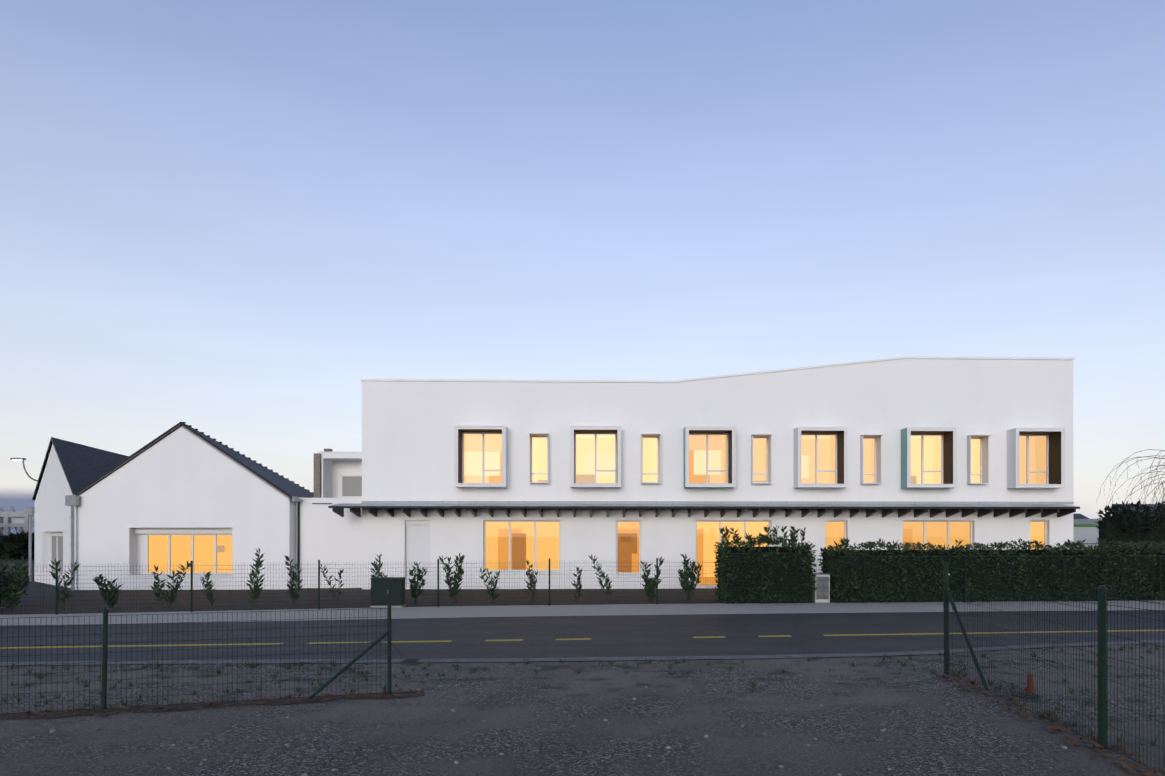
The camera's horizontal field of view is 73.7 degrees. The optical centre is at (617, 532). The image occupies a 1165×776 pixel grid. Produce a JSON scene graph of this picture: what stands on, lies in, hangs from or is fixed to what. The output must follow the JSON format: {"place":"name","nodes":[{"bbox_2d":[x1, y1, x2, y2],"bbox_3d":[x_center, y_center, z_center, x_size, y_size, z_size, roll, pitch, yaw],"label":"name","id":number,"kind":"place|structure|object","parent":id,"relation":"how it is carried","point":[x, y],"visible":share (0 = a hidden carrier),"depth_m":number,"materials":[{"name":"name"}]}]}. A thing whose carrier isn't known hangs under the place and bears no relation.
{"place":"outdoors","nodes":[
{"label":"outdoors","id":0,"kind":"place"},
{"bbox_2d":[5,578,100,603],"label":"side drive asphalt","id":1,"kind":"structure","parent":0,"point":[34,587],"depth_m":25.40,"materials":[{"name":"grey asphalt"}]},
{"bbox_2d":[0,588,814,614],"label":"planting soil","id":2,"kind":"structure","parent":0,"point":[347,598],"depth_m":22.36,"materials":[{"name":"brown soil"}]},
{"bbox_2d":[0,548,701,610],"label":"shrubs","id":3,"kind":"object","parent":2,"relation":"on","point":[687,586],"visible":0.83,"depth_m":20.36,"materials":[{"name":"green plant"}]},
{"bbox_2d":[370,577,405,607],"bbox_3d":[-5.925,1.543,20.066,0.814,0.769,0.390,0,0,-2],"label":"green service cabinet","id":4,"kind":"object","parent":2,"relation":"on","point":[395,597],"visible":0.81,"depth_m":19.89,"materials":[{"name":"black"}]},
{"bbox_2d":[0,557,1164,614],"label":"fence","id":5,"kind":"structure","parent":2,"relation":"on","point":[56,579],"depth_m":20.47,"materials":[{"name":"black"}]},
{"bbox_2d":[713,525,816,603],"bbox_3d":[4.106,0.868,21.715,2.762,2.229,1.730,0,0,-2],"label":"tall hedge","id":6,"kind":"object","parent":2,"relation":"on","point":[745,557],"visible":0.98,"depth_m":21.20,"materials":[{"name":"green plant"}]},
{"bbox_2d":[813,573,829,602],"bbox_3d":[5.630,1.527,21.457,0.418,0.801,0.275,0,0,-2],"label":"utility box","id":7,"kind":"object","parent":2,"relation":"on","point":[822,596],"depth_m":21.32,"materials":[{"name":"metal"}]},
{"bbox_2d":[818,537,1164,602],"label":"long hedge","id":8,"kind":"object","parent":2,"relation":"on","point":[840,562],"visible":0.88,"depth_m":21.73,"materials":[{"name":"green plant"}]},
{"bbox_2d":[1096,449,1164,542],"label":"bare tree","id":9,"kind":"object","parent":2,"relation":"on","point":[1157,466],"visible":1,"depth_m":37.62,"materials":[{"name":"brown plant"}]},
{"bbox_2d":[0,534,1158,665],"bbox_3d":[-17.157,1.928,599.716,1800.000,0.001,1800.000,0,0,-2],"label":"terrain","id":10,"kind":"structure","parent":0,"point":[26,563],"depth_m":11.86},
{"bbox_2d":[0,512,28,535],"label":"building","id":11,"kind":"structure","parent":10,"relation":"on","point":[16,519],"depth_m":78.26,"materials":[{"name":"grey paint"}]},
{"bbox_2d":[0,557,28,610],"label":"roadside bush","id":12,"kind":"object","parent":10,"relation":"on","point":[6,579],"visible":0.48,"depth_m":19.11,"materials":[{"name":"green plant"}]},
{"bbox_2d":[0,507,33,559],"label":"trees","id":13,"kind":"object","parent":10,"relation":"on","point":[14,546],"visible":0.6,"depth_m":55.01,"materials":[{"name":"green plant"}]},
{"bbox_2d":[10,458,37,480],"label":"street lamp post","id":14,"kind":"object","parent":10,"relation":"on","point":[20,459],"visible":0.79,"depth_m":48.85,"materials":[{"name":"grey metal"}]},
{"bbox_2d":[24,422,361,589],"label":"house","id":15,"kind":"structure","parent":10,"relation":"on","point":[95,507],"depth_m":26.28,"materials":[{"name":"white paint"}]},
{"bbox_2d":[148,535,231,572],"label":"old building glazing","id":16,"kind":"structure","parent":15,"relation":"attached to","point":[187,552],"depth_m":26.68,"materials":[{"name":"glass"}]},
{"bbox_2d":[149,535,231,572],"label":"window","id":17,"kind":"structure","parent":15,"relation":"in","point":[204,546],"depth_m":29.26,"materials":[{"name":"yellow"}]},
{"bbox_2d":[0,600,1164,624],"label":"sidewalk","id":18,"kind":"structure","parent":10,"relation":"on","point":[492,611],"depth_m":18.97,"materials":[{"name":"grey concrete"}]},
{"bbox_2d":[1073,504,1164,549],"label":"neighbour buildings","id":19,"kind":"structure","parent":10,"relation":"on","point":[1084,527],"depth_m":61.08,"materials":[{"name":"grey"}]},
{"bbox_2d":[1095,499,1164,548],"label":"bush","id":20,"kind":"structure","parent":10,"relation":"on","point":[1119,532],"depth_m":45.94,"materials":[{"name":"green plant"}]},
{"bbox_2d":[0,643,1164,775],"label":"gravel","id":21,"kind":"structure","parent":0,"point":[432,734],"depth_m":7.92,"materials":[{"name":"grey gravel"}]},
{"bbox_2d":[0,690,424,718],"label":"ground strip","id":22,"kind":"object","parent":21,"relation":"on","point":[230,703],"visible":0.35,"depth_m":8.63,"materials":[{"name":"soil"}]},
{"bbox_2d":[0,603,391,714],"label":"fence","id":23,"kind":"object","parent":22,"relation":"on","point":[105,652],"visible":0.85,"depth_m":8.73,"materials":[{"name":"green"}]},
{"bbox_2d":[2,641,1160,746],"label":"weed tufts","id":24,"kind":"object","parent":21,"relation":"on","point":[526,663],"visible":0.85,"depth_m":10.38,"materials":[{"name":"green plant"}]},
{"bbox_2d":[0,668,1162,775],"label":"loose stones","id":25,"kind":"object","parent":21,"relation":"on","point":[502,753],"visible":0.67,"depth_m":7.39,"materials":[{"name":"grey stone"}]},
{"bbox_2d":[0,670,1164,775],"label":"dry leaf litter","id":26,"kind":"object","parent":21,"relation":"on","point":[1126,767],"visible":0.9,"depth_m":8.25,"materials":[{"name":"brown plant"}]},
{"bbox_2d":[1011,666,1039,698],"bbox_3d":[4.811,1.753,9.156,0.294,0.350,0.294,0,0,-2],"label":"traffic cone","id":27,"kind":"object","parent":21,"relation":"on","point":[1026,693],"visible":0.73,"depth_m":9.14,"materials":[{"name":"plastic"}]},
{"bbox_2d":[943,562,1164,774],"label":"fence","id":28,"kind":"object","parent":21,"relation":"on","point":[1102,664],"visible":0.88,"depth_m":7.31,"materials":[{"name":"green metal"}]},
{"bbox_2d":[0,610,1164,661],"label":"road asphalt","id":29,"kind":"structure","parent":0,"point":[636,635],"depth_m":14.51,"materials":[{"name":"grey asphalt"}]},
{"bbox_2d":[0,630,1164,648],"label":"yellow road marking","id":30,"kind":"object","parent":29,"relation":"on","point":[556,639],"visible":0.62,"depth_m":13.81,"materials":[{"name":"paint"}]},
{"bbox_2d":[0,640,1164,665],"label":"road edge","id":31,"kind":"object","parent":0,"point":[580,658],"visible":0.79,"depth_m":11.81,"materials":[{"name":"concrete"}]},
{"bbox_2d":[0,0,1164,533],"label":"sky","id":32,"kind":"structure","parent":0,"point":[223,219],"materials":[{"name":"blue"}]},
{"bbox_2d":[328,356,1079,588],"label":"building","id":33,"kind":"structure","parent":0,"point":[423,504],"depth_m":26.68,"materials":[{"name":"white paint"}]},
{"bbox_2d":[464,434,1045,584],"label":"windows","id":34,"kind":"structure","parent":33,"relation":"in","point":[540,465],"depth_m":31.75,"materials":[{"name":"glass"}]},
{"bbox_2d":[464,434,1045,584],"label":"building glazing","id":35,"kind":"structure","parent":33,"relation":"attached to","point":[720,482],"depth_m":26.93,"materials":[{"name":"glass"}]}
]}

